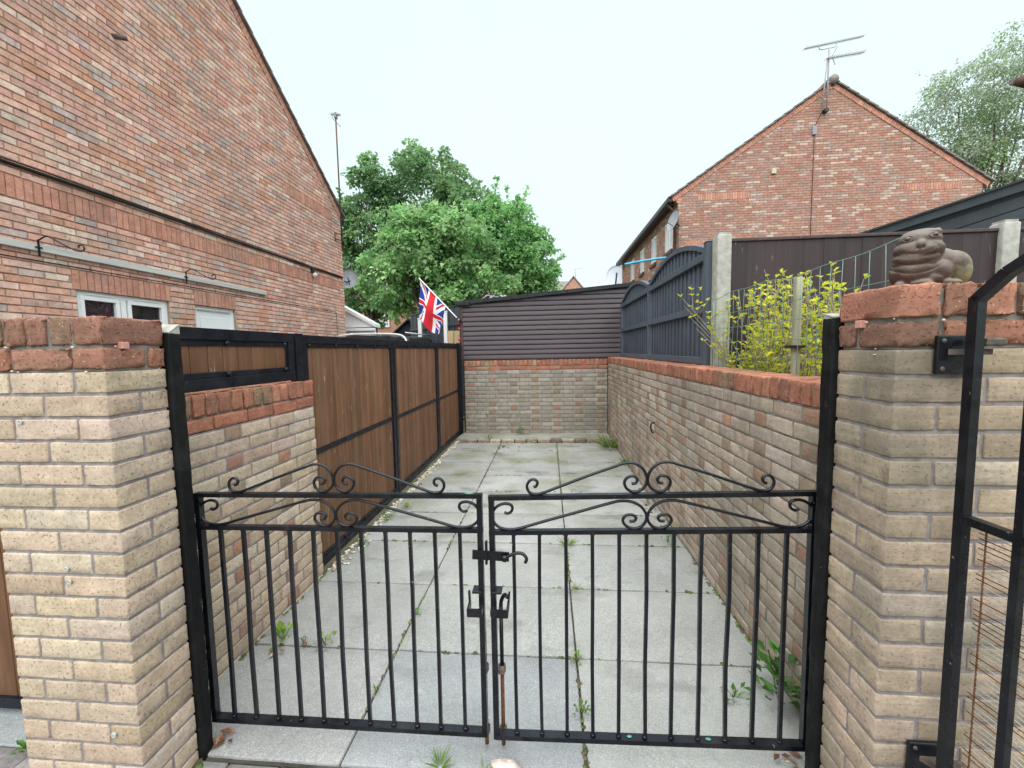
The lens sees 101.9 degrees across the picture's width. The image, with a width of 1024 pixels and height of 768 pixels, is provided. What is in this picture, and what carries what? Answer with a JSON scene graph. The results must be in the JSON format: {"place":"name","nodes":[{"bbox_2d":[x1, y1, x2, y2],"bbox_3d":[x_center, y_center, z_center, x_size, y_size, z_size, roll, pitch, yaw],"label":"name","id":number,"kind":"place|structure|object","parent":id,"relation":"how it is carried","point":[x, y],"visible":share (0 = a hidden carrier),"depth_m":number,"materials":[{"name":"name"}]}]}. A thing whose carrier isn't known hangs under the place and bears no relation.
{"place":"outdoors","nodes":[
{"label":"outdoors","id":0,"kind":"place"},
{"bbox_2d":[0,708,26,748],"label":"neighbour path","id":1,"kind":"structure","parent":0,"point":[12,729],"depth_m":1.76,"materials":[{"name":"grey concrete"}]},
{"bbox_2d":[0,747,277,767],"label":"pavement","id":2,"kind":"structure","parent":0,"point":[17,760],"depth_m":1.60,"materials":[{"name":"grey concrete"}]},
{"bbox_2d":[9,737,27,755],"bbox_3d":[-1.908,1.435,1.658,0.131,0.051,0.118,-4,6,-34],"label":"weed","id":3,"kind":"object","parent":2,"relation":"on","point":[21,743],"visible":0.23,"depth_m":1.64,"materials":[{"name":"green plant"}]},
{"bbox_2d":[820,281,1023,767],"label":"brick pier","id":4,"kind":"structure","parent":2,"relation":"on","point":[898,405],"depth_m":1.13,"materials":[{"name":"brick"}]},
{"bbox_2d":[855,320,868,327],"bbox_3d":[1.004,-0.171,1.193,0.022,0.022,0.024,-1,5,5],"label":"pink tag","id":5,"kind":"object","parent":4,"relation":"attached to","point":[860,324],"visible":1,"depth_m":1.18,"materials":[{"name":"plastic"}]},
{"bbox_2d":[889,227,972,285],"bbox_3d":[1.151,-0.345,1.144,0.181,0.161,0.116,-1,5,5],"label":"stone animal","id":6,"kind":"object","parent":4,"relation":"on","point":[924,255],"visible":0.81,"depth_m":1.11},
{"bbox_2d":[905,740,965,767],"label":"hinge plate","id":7,"kind":"object","parent":4,"relation":"attached to","point":[920,753],"visible":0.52,"depth_m":1.14,"materials":[{"name":"black paint"}]},
{"bbox_2d":[932,335,1007,373],"bbox_3d":[1.131,-0.072,1.020,0.108,0.099,0.083,-1,5,5],"label":"hinge plate","id":8,"kind":"object","parent":4,"relation":"attached to","point":[948,357],"visible":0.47,"depth_m":1.05,"materials":[{"name":"black paint"}]},
{"bbox_2d":[935,254,1023,767],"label":"side gate","id":9,"kind":"structure","parent":8,"relation":"attached to","point":[964,521],"depth_m":0.99,"materials":[{"name":"black metal"}]},
{"bbox_2d":[323,416,464,572],"bbox_3d":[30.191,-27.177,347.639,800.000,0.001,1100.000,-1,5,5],"label":"ground","id":10,"kind":"structure","parent":0,"point":[342,550],"depth_m":4.22,"materials":[{"name":"grey concrete"}]},
{"bbox_2d":[0,315,198,767],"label":"brick pier","id":11,"kind":"structure","parent":10,"relation":"on","point":[88,498],"depth_m":1.36,"materials":[{"name":"brick"}]},
{"bbox_2d":[0,528,22,708],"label":"boarded gate","id":12,"kind":"structure","parent":11,"relation":"attached to","point":[10,697],"depth_m":1.82,"materials":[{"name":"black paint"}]},
{"bbox_2d":[116,342,129,348],"bbox_3d":[-1.248,-0.123,1.332,0.022,0.022,0.024,-1,5,5],"label":"pink tag","id":13,"kind":"object","parent":11,"relation":"attached to","point":[122,345],"visible":1,"depth_m":1.32,"materials":[{"name":"plastic"}]},
{"bbox_2d":[0,0,345,392],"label":"brick house","id":14,"kind":"structure","parent":10,"relation":"on","point":[180,110],"depth_m":5.67,"materials":[{"name":"red brick"}]},
{"bbox_2d":[111,33,127,40],"bbox_3d":[-4.808,-4.249,5.091,0.143,0.053,0.056,-3,5,-20],"label":"pipe stub","id":15,"kind":"object","parent":14,"relation":"attached to","point":[120,37],"visible":1,"depth_m":5.08,"materials":[{"name":"metal"}]},
{"bbox_2d":[76,290,167,324],"bbox_3d":[-5.176,-0.414,5.300,0.692,1.575,1.340,-1,5,5],"label":"window","id":16,"kind":"structure","parent":14,"relation":"in","point":[89,303],"depth_m":5.12,"materials":[{"name":"white plastic"}]},
{"bbox_2d":[0,236,266,294],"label":"plank","id":17,"kind":"object","parent":14,"relation":"attached to","point":[51,250],"visible":1,"depth_m":5.00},
{"bbox_2d":[35,236,84,256],"bbox_3d":[-4.702,-1.427,4.336,0.385,0.213,0.058,-3,5,-25],"label":"basket bracket","id":18,"kind":"object","parent":17,"relation":"attached to","point":[39,247],"visible":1,"depth_m":4.29,"materials":[{"name":"black metal"}]},
{"bbox_2d":[184,269,215,282],"bbox_3d":[-4.551,-1.571,6.074,0.385,0.213,0.058,-3,5,-25],"label":"basket bracket","id":19,"kind":"object","parent":17,"relation":"attached to","point":[199,273],"visible":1,"depth_m":6.03,"materials":[{"name":"black metal"}]},
{"bbox_2d":[0,254,337,334],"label":"cable","id":20,"kind":"object","parent":14,"relation":"attached to","point":[152,280],"visible":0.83,"depth_m":5.36,"materials":[{"name":"black plastic"}]},
{"bbox_2d":[0,156,342,278],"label":"cable","id":21,"kind":"object","parent":14,"relation":"attached to","point":[85,188],"visible":1,"depth_m":5.24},
{"bbox_2d":[195,305,233,329],"bbox_3d":[-4.762,-0.064,6.708,0.102,2.314,0.810,-1,5,5],"label":"door","id":22,"kind":"structure","parent":14,"relation":"in","point":[206,317],"depth_m":6.63,"materials":[{"name":"white plastic"}]},
{"bbox_2d":[311,267,317,277],"bbox_3d":[-4.412,-2.485,9.282,0.124,0.230,0.106,-1,5,5],"label":"wall lamp","id":23,"kind":"object","parent":14,"relation":"attached to","point":[314,275],"visible":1,"depth_m":9.25,"materials":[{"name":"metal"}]},
{"bbox_2d":[329,112,342,248],"bbox_3d":[-4.293,-5.006,10.281,0.261,3.270,0.401,-1,5,5],"label":"aerial pole","id":24,"kind":"object","parent":14,"relation":"attached to","point":[335,115],"visible":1,"depth_m":10.25,"materials":[{"name":"grey metal"}]},
{"bbox_2d":[343,269,357,287],"bbox_3d":[-4.327,-2.782,10.920,0.500,0.516,0.343,-2,5,-10],"label":"satellite dish","id":25,"kind":"object","parent":14,"relation":"attached to","point":[350,277],"visible":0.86,"depth_m":11.05,"materials":[{"name":"grey metal"}]},
{"bbox_2d":[185,380,323,681],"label":"garden wall","id":26,"kind":"structure","parent":10,"relation":"on","point":[249,436],"depth_m":2.25,"materials":[{"name":"brick"}]},
{"bbox_2d":[179,326,295,392],"bbox_3d":[-1.461,-0.129,2.123,0.045,0.297,1.105,-1,5,5],"label":"boarded fence","id":27,"kind":"object","parent":26,"relation":"on","point":[213,359],"visible":0.66,"depth_m":2.16,"materials":[{"name":"black paint"}]},
{"bbox_2d":[291,333,303,381],"bbox_3d":[-1.401,0.525,2.780,0.063,1.714,0.076,-1,5,5],"label":"fence post","id":28,"kind":"object","parent":26,"relation":"on","point":[298,357],"visible":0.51,"depth_m":2.70,"materials":[{"name":"black metal"}]},
{"bbox_2d":[302,335,398,566],"bbox_3d":[-1.323,0.431,3.623,0.045,1.653,1.615,-1,5,5],"label":"boarded fence","id":29,"kind":"object","parent":10,"relation":"on","point":[352,379],"visible":0.81,"depth_m":3.48,"materials":[{"name":"black paint"}]},
{"bbox_2d":[344,306,379,336],"bbox_3d":[-4.851,-1.098,12.013,2.060,3.520,0.400,-1,5,5],"label":"conservatory","id":30,"kind":"object","parent":10,"relation":"on","point":[356,322],"visible":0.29,"depth_m":11.81,"materials":[{"name":"white plastic"}]},
{"bbox_2d":[346,331,375,333],"bbox_3d":[-4.716,-0.420,11.977,1.720,2.170,0.080,-1,5,5],"label":"window frame","id":31,"kind":"structure","parent":30,"relation":"in","point":[349,332],"depth_m":11.82,"materials":[{"name":"white plastic"}]},
{"bbox_2d":[335,150,413,332],"bbox_3d":[-7.500,-6.227,22.288,4.860,12.194,4.654,-1,5,5],"label":"leafy tree","id":32,"kind":"object","parent":10,"relation":"on","point":[353,225],"visible":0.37,"depth_m":21.48,"materials":[{"name":"green plant"}]},
{"bbox_2d":[337,332,431,341],"bbox_3d":[-2.991,-0.290,10.912,1.960,2.011,4.600,-1,5,5],"label":"parked car","id":33,"kind":"object","parent":10,"relation":"on","point":[388,336],"visible":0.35,"depth_m":9.24,"materials":[{"name":"paint"}]},
{"bbox_2d":[393,318,410,333],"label":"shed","id":34,"kind":"structure","parent":10,"relation":"on","point":[404,327],"depth_m":16.29,"materials":[{"name":"black wood"}]},
{"bbox_2d":[393,340,439,491],"bbox_3d":[-1.178,0.291,5.298,0.045,1.655,1.720,-1,5,5],"label":"boarded fence","id":35,"kind":"object","parent":10,"relation":"on","point":[416,404],"visible":0.97,"depth_m":5.12,"materials":[{"name":"black paint"}]},
{"bbox_2d":[417,318,421,336],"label":"white post","id":36,"kind":"object","parent":10,"relation":"on","point":[419,326],"visible":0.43,"depth_m":11.13,"materials":[{"name":"plastic"}]},
{"bbox_2d":[345,263,527,332],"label":"distant house","id":37,"kind":"structure","parent":10,"relation":"on","point":[391,327],"depth_m":30.62,"materials":[{"name":"brick"}]},
{"bbox_2d":[381,314,389,326],"bbox_3d":[-9.667,-4.818,30.602,1.300,1.300,0.095,-1,5,5],"label":"window","id":38,"kind":"structure","parent":37,"relation":"in","point":[388,321],"depth_m":30.55,"materials":[{"name":"white plastic"}]},
{"bbox_2d":[351,199,522,325],"bbox_3d":[-3.338,-3.722,17.715,7.724,7.792,4.238,-1,5,5],"label":"leafy tree","id":39,"kind":"object","parent":10,"relation":"on","point":[442,261],"visible":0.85,"depth_m":16.59,"materials":[{"name":"green plant"}]},
{"bbox_2d":[410,305,463,415],"bbox_3d":[-1.975,-0.630,10.981,0.070,2.650,3.624,-4,6,-34],"label":"board fence","id":40,"kind":"object","parent":10,"relation":"on","point":[454,324],"visible":0.23,"depth_m":10.59,"materials":[{"name":"wood"},{"name":"black painted metal"}]},
{"bbox_2d":[373,137,505,301],"bbox_3d":[-3.842,-6.887,22.804,7.604,13.296,5.959,-1,5,5],"label":"leafy tree","id":41,"kind":"object","parent":10,"relation":"on","point":[448,187],"visible":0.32,"depth_m":21.37,"materials":[{"name":"green plant"}]},
{"bbox_2d":[443,311,447,342],"bbox_3d":[-1.593,-0.508,10.168,0.110,2.525,0.110,-1,5,5],"label":"white post","id":42,"kind":"object","parent":10,"relation":"on","point":[445,320],"visible":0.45,"depth_m":10.06,"materials":[{"name":"plastic"}]},
{"bbox_2d":[436,342,460,452],"bbox_3d":[-1.041,0.158,6.879,0.045,1.659,1.425,-1,5,5],"label":"boarded fence","id":43,"kind":"object","parent":10,"relation":"on","point":[448,391],"visible":0.96,"depth_m":6.80,"materials":[{"name":"black paint"}]},
{"bbox_2d":[448,331,453,343],"bbox_3d":[-1.264,-0.116,8.660,0.122,1.975,0.158,-1,5,5],"label":"pine board","id":44,"kind":"object","parent":10,"relation":"on","point":[450,336],"visible":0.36,"depth_m":8.63,"materials":[{"name":"beige wood"}]},
{"bbox_2d":[454,331,459,343],"bbox_3d":[-1.134,-0.117,8.649,0.122,1.975,0.158,-1,5,5],"label":"pine board","id":45,"kind":"object","parent":10,"relation":"on","point":[456,335],"visible":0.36,"depth_m":8.62,"materials":[{"name":"beige wood"}]},
{"bbox_2d":[460,175,566,294],"bbox_3d":[-0.291,-4.776,19.982,5.897,9.415,4.499,-1,5,5],"label":"leafy tree","id":46,"kind":"object","parent":10,"relation":"on","point":[518,236],"visible":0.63,"depth_m":18.63,"materials":[{"name":"green plant"}]},
{"bbox_2d":[550,268,583,290],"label":"distant house","id":47,"kind":"structure","parent":10,"relation":"on","point":[573,282],"depth_m":43.92,"materials":[{"name":"brick"}]},
{"bbox_2d":[606,265,621,284],"bbox_3d":[6.090,-3.733,24.324,0.678,6.380,0.975,-4,6,-34],"label":"satellite dish","id":48,"kind":"object","parent":10,"relation":"on","point":[614,275],"visible":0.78,"depth_m":24.23,"materials":[{"name":"paint"}]},
{"bbox_2d":[620,304,622,356],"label":"fence post","id":49,"kind":"object","parent":10,"relation":"on","point":[621,335],"visible":0.32,"depth_m":7.19,"materials":[{"name":"grey wood"}]},
{"bbox_2d":[624,257,665,265],"bbox_3d":[3.254,-1.021,9.211,1.504,3.525,0.073,-1,5,5],"label":"blue pole","id":50,"kind":"object","parent":10,"relation":"on","point":[641,261],"visible":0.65,"depth_m":9.08,"materials":[{"name":"plastic"}]},
{"bbox_2d":[647,284,650,359],"bbox_3d":[1.772,-0.087,5.330,0.084,2.347,0.085,-1,5,5],"label":"fence post","id":51,"kind":"object","parent":10,"relation":"on","point":[648,326],"visible":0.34,"depth_m":5.25,"materials":[{"name":"grey wood"}]},
{"bbox_2d":[648,245,703,364],"bbox_3d":[1.666,-0.770,4.308,0.071,1.157,1.851,-1,5,5],"label":"arched fence","id":52,"kind":"object","parent":51,"relation":"attached to","point":[676,335],"visible":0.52,"depth_m":4.12,"materials":[{"name":"grey wood"}]},
{"bbox_2d":[702,240,712,365],"bbox_3d":[1.605,0.051,3.414,0.084,2.387,0.085,-1,5,5],"label":"fence post","id":53,"kind":"object","parent":10,"relation":"on","point":[707,279],"visible":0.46,"depth_m":3.33,"materials":[{"name":"grey wood"}]},
{"bbox_2d":[608,357,820,710],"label":"garden wall","id":54,"kind":"structure","parent":10,"relation":"on","point":[748,427],"depth_m":2.38,"materials":[{"name":"brick"}]},
{"bbox_2d":[621,281,648,358],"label":"arched fence","id":55,"kind":"object","parent":54,"relation":"on","point":[634,307],"visible":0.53,"depth_m":6.11,"materials":[{"name":"grey wood"}]},
{"bbox_2d":[712,238,899,375],"bbox_3d":[1.470,-0.282,2.348,0.015,0.628,1.719,-1,5,5],"label":"wire fence","id":56,"kind":"object","parent":54,"relation":"on","point":[789,339],"visible":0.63,"depth_m":2.24,"materials":[{"name":"green metal"}]},
{"bbox_2d":[784,276,806,375],"bbox_3d":[1.484,-0.055,2.183,0.060,1.002,0.100,-1,5,5],"label":"timber stake","id":57,"kind":"object","parent":56,"relation":"attached to","point":[796,307],"visible":0.56,"depth_m":2.16,"materials":[{"name":"grey wood"}]},
{"bbox_2d":[710,232,731,366],"bbox_3d":[1.643,0.044,3.301,0.109,2.418,0.113,-1,5,5],"label":"concrete post","id":58,"kind":"object","parent":10,"relation":"on","point":[721,261],"visible":0.38,"depth_m":3.19,"materials":[{"name":"grey concrete"}]},
{"bbox_2d":[678,261,870,375],"bbox_3d":[1.618,-0.212,2.590,0.670,1.046,1.679,-1,5,5],"label":"shrub","id":59,"kind":"object","parent":10,"relation":"on","point":[767,347],"visible":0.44,"depth_m":2.54,"materials":[{"name":"yellow plant"}]},
{"bbox_2d":[616,74,996,283],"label":"brick house","id":60,"kind":"structure","parent":10,"relation":"on","point":[873,165],"depth_m":12.74,"materials":[{"name":"red brick"},{"name":"roof tile"}]},
{"bbox_2d":[631,259,633,283],"bbox_3d":[5.904,-5.488,20.335,0.150,1.130,1.020,-1,5,5],"label":"window","id":61,"kind":"structure","parent":60,"relation":"in","point":[632,265],"depth_m":20.33,"materials":[{"name":"white plastic"}]},
{"bbox_2d":[638,249,643,277],"bbox_3d":[5.722,-5.314,18.235,0.150,1.130,0.890,-1,5,5],"label":"window","id":62,"kind":"structure","parent":60,"relation":"in","point":[642,252],"depth_m":18.17,"materials":[{"name":"white plastic"}]},
{"bbox_2d":[649,236,656,268],"bbox_3d":[5.548,-5.148,16.239,0.150,1.130,0.870,-1,5,5],"label":"window","id":63,"kind":"structure","parent":60,"relation":"in","point":[653,255],"depth_m":16.25,"materials":[{"name":"white plastic"}]},
{"bbox_2d":[662,223,672,256],"bbox_3d":[5.374,-4.982,14.229,0.150,1.130,1.020,-1,5,5],"label":"window","id":64,"kind":"structure","parent":60,"relation":"in","point":[668,233],"depth_m":14.29,"materials":[{"name":"white plastic"}]},
{"bbox_2d":[667,209,679,234],"bbox_3d":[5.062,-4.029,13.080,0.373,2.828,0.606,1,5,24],"label":"satellite dish","id":65,"kind":"object","parent":60,"relation":"attached to","point":[673,219],"visible":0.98,"depth_m":13.03,"materials":[{"name":"white metal"}]},
{"bbox_2d":[812,126,816,134],"bbox_3d":[9.194,-7.711,12.629,0.120,0.250,0.051,-1,5,5],"label":"junction box","id":66,"kind":"object","parent":60,"relation":"attached to","point":[814,130],"visible":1,"depth_m":12.61,"materials":[{"name":"white plastic"}]},
{"bbox_2d":[802,34,865,234],"bbox_3d":[9.794,-7.177,12.680,2.310,6.995,0.362,-2,5,-15],"label":"roof aerial","id":67,"kind":"object","parent":60,"relation":"attached to","point":[826,109],"visible":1,"depth_m":12.43,"materials":[{"name":"grey metal"}]},
{"bbox_2d":[729,228,998,375],"bbox_3d":[2.631,0.031,3.209,1.877,2.322,0.040,-1,5,5],"label":"board fence","id":68,"kind":"object","parent":10,"relation":"on","point":[752,259],"visible":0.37,"depth_m":3.15,"materials":[{"name":"wood"}]},
{"bbox_2d":[861,179,1023,232],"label":"dark shed","id":69,"kind":"structure","parent":10,"relation":"on","point":[986,209],"depth_m":5.86,"materials":[{"name":"grey wood"}]},
{"bbox_2d":[898,20,1023,191],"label":"birch tree","id":70,"kind":"object","parent":10,"relation":"on","point":[967,149],"visible":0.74,"depth_m":19.74,"materials":[{"name":"green plant"}]},
{"bbox_2d":[989,219,1020,281],"bbox_3d":[3.618,0.020,3.127,0.114,2.424,0.113,-1,5,5],"label":"concrete post","id":71,"kind":"object","parent":10,"relation":"on","point":[1008,241],"visible":0.2,"depth_m":2.99,"materials":[{"name":"grey concrete"}]},
{"bbox_2d":[1016,227,1023,282],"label":"board fence","id":72,"kind":"object","parent":10,"relation":"on","point":[1020,277],"visible":0.13,"depth_m":3.02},
{"bbox_2d":[482,293,505,298],"bbox_3d":[-0.293,-1.623,7.898,0.604,0.143,0.440,-1,5,5],"label":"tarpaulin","id":73,"kind":"object","parent":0,"point":[495,295],"visible":0.12,"depth_m":7.70,"materials":[{"name":"white plastic"}]},
{"bbox_2d":[205,442,804,767],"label":"driveway","id":74,"kind":"structure","parent":0,"point":[465,466],"depth_m":2.18,"materials":[{"name":"grey concrete"}]},
{"bbox_2d":[159,324,213,760],"bbox_3d":[-1.247,0.640,1.571,0.095,1.720,0.057,-1,5,5],"label":"gate post","id":75,"kind":"object","parent":74,"relation":"on","point":[178,429],"visible":0.52,"depth_m":1.55,"materials":[{"name":"black metal"}]},
{"bbox_2d":[193,463,489,744],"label":"driveway gate","id":76,"kind":"structure","parent":75,"relation":"attached to","point":[203,525],"depth_m":1.60,"materials":[{"name":"black metal"}]},
{"bbox_2d":[269,621,292,648],"bbox_3d":[-1.257,1.355,2.247,0.130,0.092,0.200,-1,5,5],"label":"weed","id":77,"kind":"object","parent":74,"relation":"on","point":[281,627],"visible":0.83,"depth_m":2.26,"materials":[{"name":"green plant"}]},
{"bbox_2d":[313,630,338,649],"bbox_3d":[-0.992,1.359,2.216,0.107,0.077,0.131,-1,5,5],"label":"weed","id":78,"kind":"object","parent":74,"relation":"on","point":[328,636],"visible":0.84,"depth_m":2.21,"materials":[{"name":"green plant"}]},
{"bbox_2d":[381,513,393,521],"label":"weed","id":79,"kind":"object","parent":74,"relation":"on","point":[387,516],"visible":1,"depth_m":3.86,"materials":[{"name":"green plant"}]},
{"bbox_2d":[422,743,457,767],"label":"grass tuft","id":80,"kind":"object","parent":74,"relation":"on","point":[444,764],"visible":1,"depth_m":1.56,"materials":[{"name":"green plant"}]},
{"bbox_2d":[192,445,776,767],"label":"moss","id":81,"kind":"object","parent":74,"relation":"on","point":[200,761],"visible":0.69,"depth_m":2.28,"materials":[{"name":"green plant"}]},
{"bbox_2d":[327,440,665,571],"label":"gravel","id":82,"kind":"structure","parent":74,"relation":"on","point":[430,469],"depth_m":4.21,"materials":[{"name":"grey gravel"}]},
{"bbox_2d":[491,757,521,767],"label":"broken stone","id":83,"kind":"object","parent":74,"relation":"on","point":[503,762],"visible":0.99,"depth_m":1.53,"materials":[{"name":"beige stone"}]},
{"bbox_2d":[212,440,804,767],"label":"dead leaves","id":84,"kind":"object","parent":74,"relation":"on","point":[219,739],"visible":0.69,"depth_m":1.67,"materials":[{"name":"brown plant"}]},
{"bbox_2d":[464,359,607,432],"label":"garden wall","id":85,"kind":"structure","parent":74,"relation":"on","point":[546,396],"depth_m":7.53,"materials":[{"name":"brick"}]},
{"bbox_2d":[466,438,611,442],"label":"brick kerb","id":86,"kind":"structure","parent":74,"relation":"on","point":[540,440],"depth_m":6.99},
{"bbox_2d":[454,282,630,432],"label":"shed","id":87,"kind":"structure","parent":74,"relation":"on","point":[579,323],"depth_m":7.46,"materials":[{"name":"brown wood"}]},
{"bbox_2d":[419,278,461,333],"bbox_3d":[-1.303,-1.401,7.469,0.783,1.033,0.185,-1,5,1],"label":"flag","id":88,"kind":"object","parent":87,"relation":"attached to","point":[432,305],"visible":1,"depth_m":7.50,"materials":[{"name":"multicoloured fabric"}]},
{"bbox_2d":[556,535,576,546],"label":"grass tuft","id":89,"kind":"object","parent":74,"relation":"on","point":[570,542],"visible":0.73,"depth_m":3.29,"materials":[{"name":"green plant"}]},
{"bbox_2d":[570,649,584,663],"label":"weed","id":90,"kind":"object","parent":74,"relation":"on","point":[577,653],"visible":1,"depth_m":2.07,"materials":[{"name":"green plant"}]},
{"bbox_2d":[572,700,590,716],"bbox_3d":[0.301,1.380,1.760,0.079,0.062,0.072,2,5,31],"label":"weed","id":91,"kind":"object","parent":74,"relation":"on","point":[583,708],"visible":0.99,"depth_m":1.76,"materials":[{"name":"green plant"}]},
{"bbox_2d":[592,434,617,447],"bbox_3d":[1.522,0.859,6.499,0.582,0.277,0.604,3,6,42],"label":"grass tuft","id":92,"kind":"object","parent":74,"relation":"on","point":[603,443],"visible":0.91,"depth_m":6.44,"materials":[{"name":"green plant"}]},
{"bbox_2d":[660,534,670,542],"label":"weed","id":93,"kind":"object","parent":74,"relation":"on","point":[667,537],"visible":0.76,"depth_m":3.30,"materials":[{"name":"green plant"}]},
{"bbox_2d":[720,682,749,700],"bbox_3d":[0.981,1.367,1.830,0.127,0.053,0.086,-1,5,5],"label":"weed","id":94,"kind":"object","parent":74,"relation":"on","point":[733,687],"visible":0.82,"depth_m":1.84,"materials":[{"name":"green plant"}]},
{"bbox_2d":[743,637,800,707],"bbox_3d":[1.173,1.254,1.820,0.293,0.272,0.271,-1,5,5],"label":"weed","id":95,"kind":"object","parent":74,"relation":"on","point":[770,662],"visible":0.63,"depth_m":1.84,"materials":[{"name":"green plant"}]},
{"bbox_2d":[804,313,843,767],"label":"gate post","id":96,"kind":"object","parent":74,"relation":"on","point":[829,395],"visible":0.56,"depth_m":1.36,"materials":[{"name":"black metal"}]},
{"bbox_2d":[472,460,815,751],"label":"driveway gate","id":97,"kind":"structure","parent":96,"relation":"attached to","point":[503,733],"depth_m":1.50,"materials":[{"name":"black metal"}]},
{"bbox_2d":[456,433,609,441],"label":"path","id":98,"kind":"structure","parent":0,"point":[463,437],"depth_m":7.34,"materials":[{"name":"grey concrete"}]},
{"bbox_2d":[456,343,464,435],"bbox_3d":[-0.937,0.101,7.612,0.120,1.700,0.047,-1,5,5],"label":"fence post","id":99,"kind":"object","parent":98,"relation":"on","point":[461,396],"visible":0.72,"depth_m":7.59,"materials":[{"name":"black metal"}]},
{"bbox_2d":[237,0,1023,286],"label":"sky","id":100,"kind":"structure","parent":0,"point":[605,109],"materials":[{"name":"white"}]},
{"bbox_2d":[1008,76,1023,87],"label":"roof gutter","id":101,"kind":"object","parent":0,"point":[1017,82],"visible":1,"depth_m":6.91,"materials":[{"name":"tile"}]}
]}

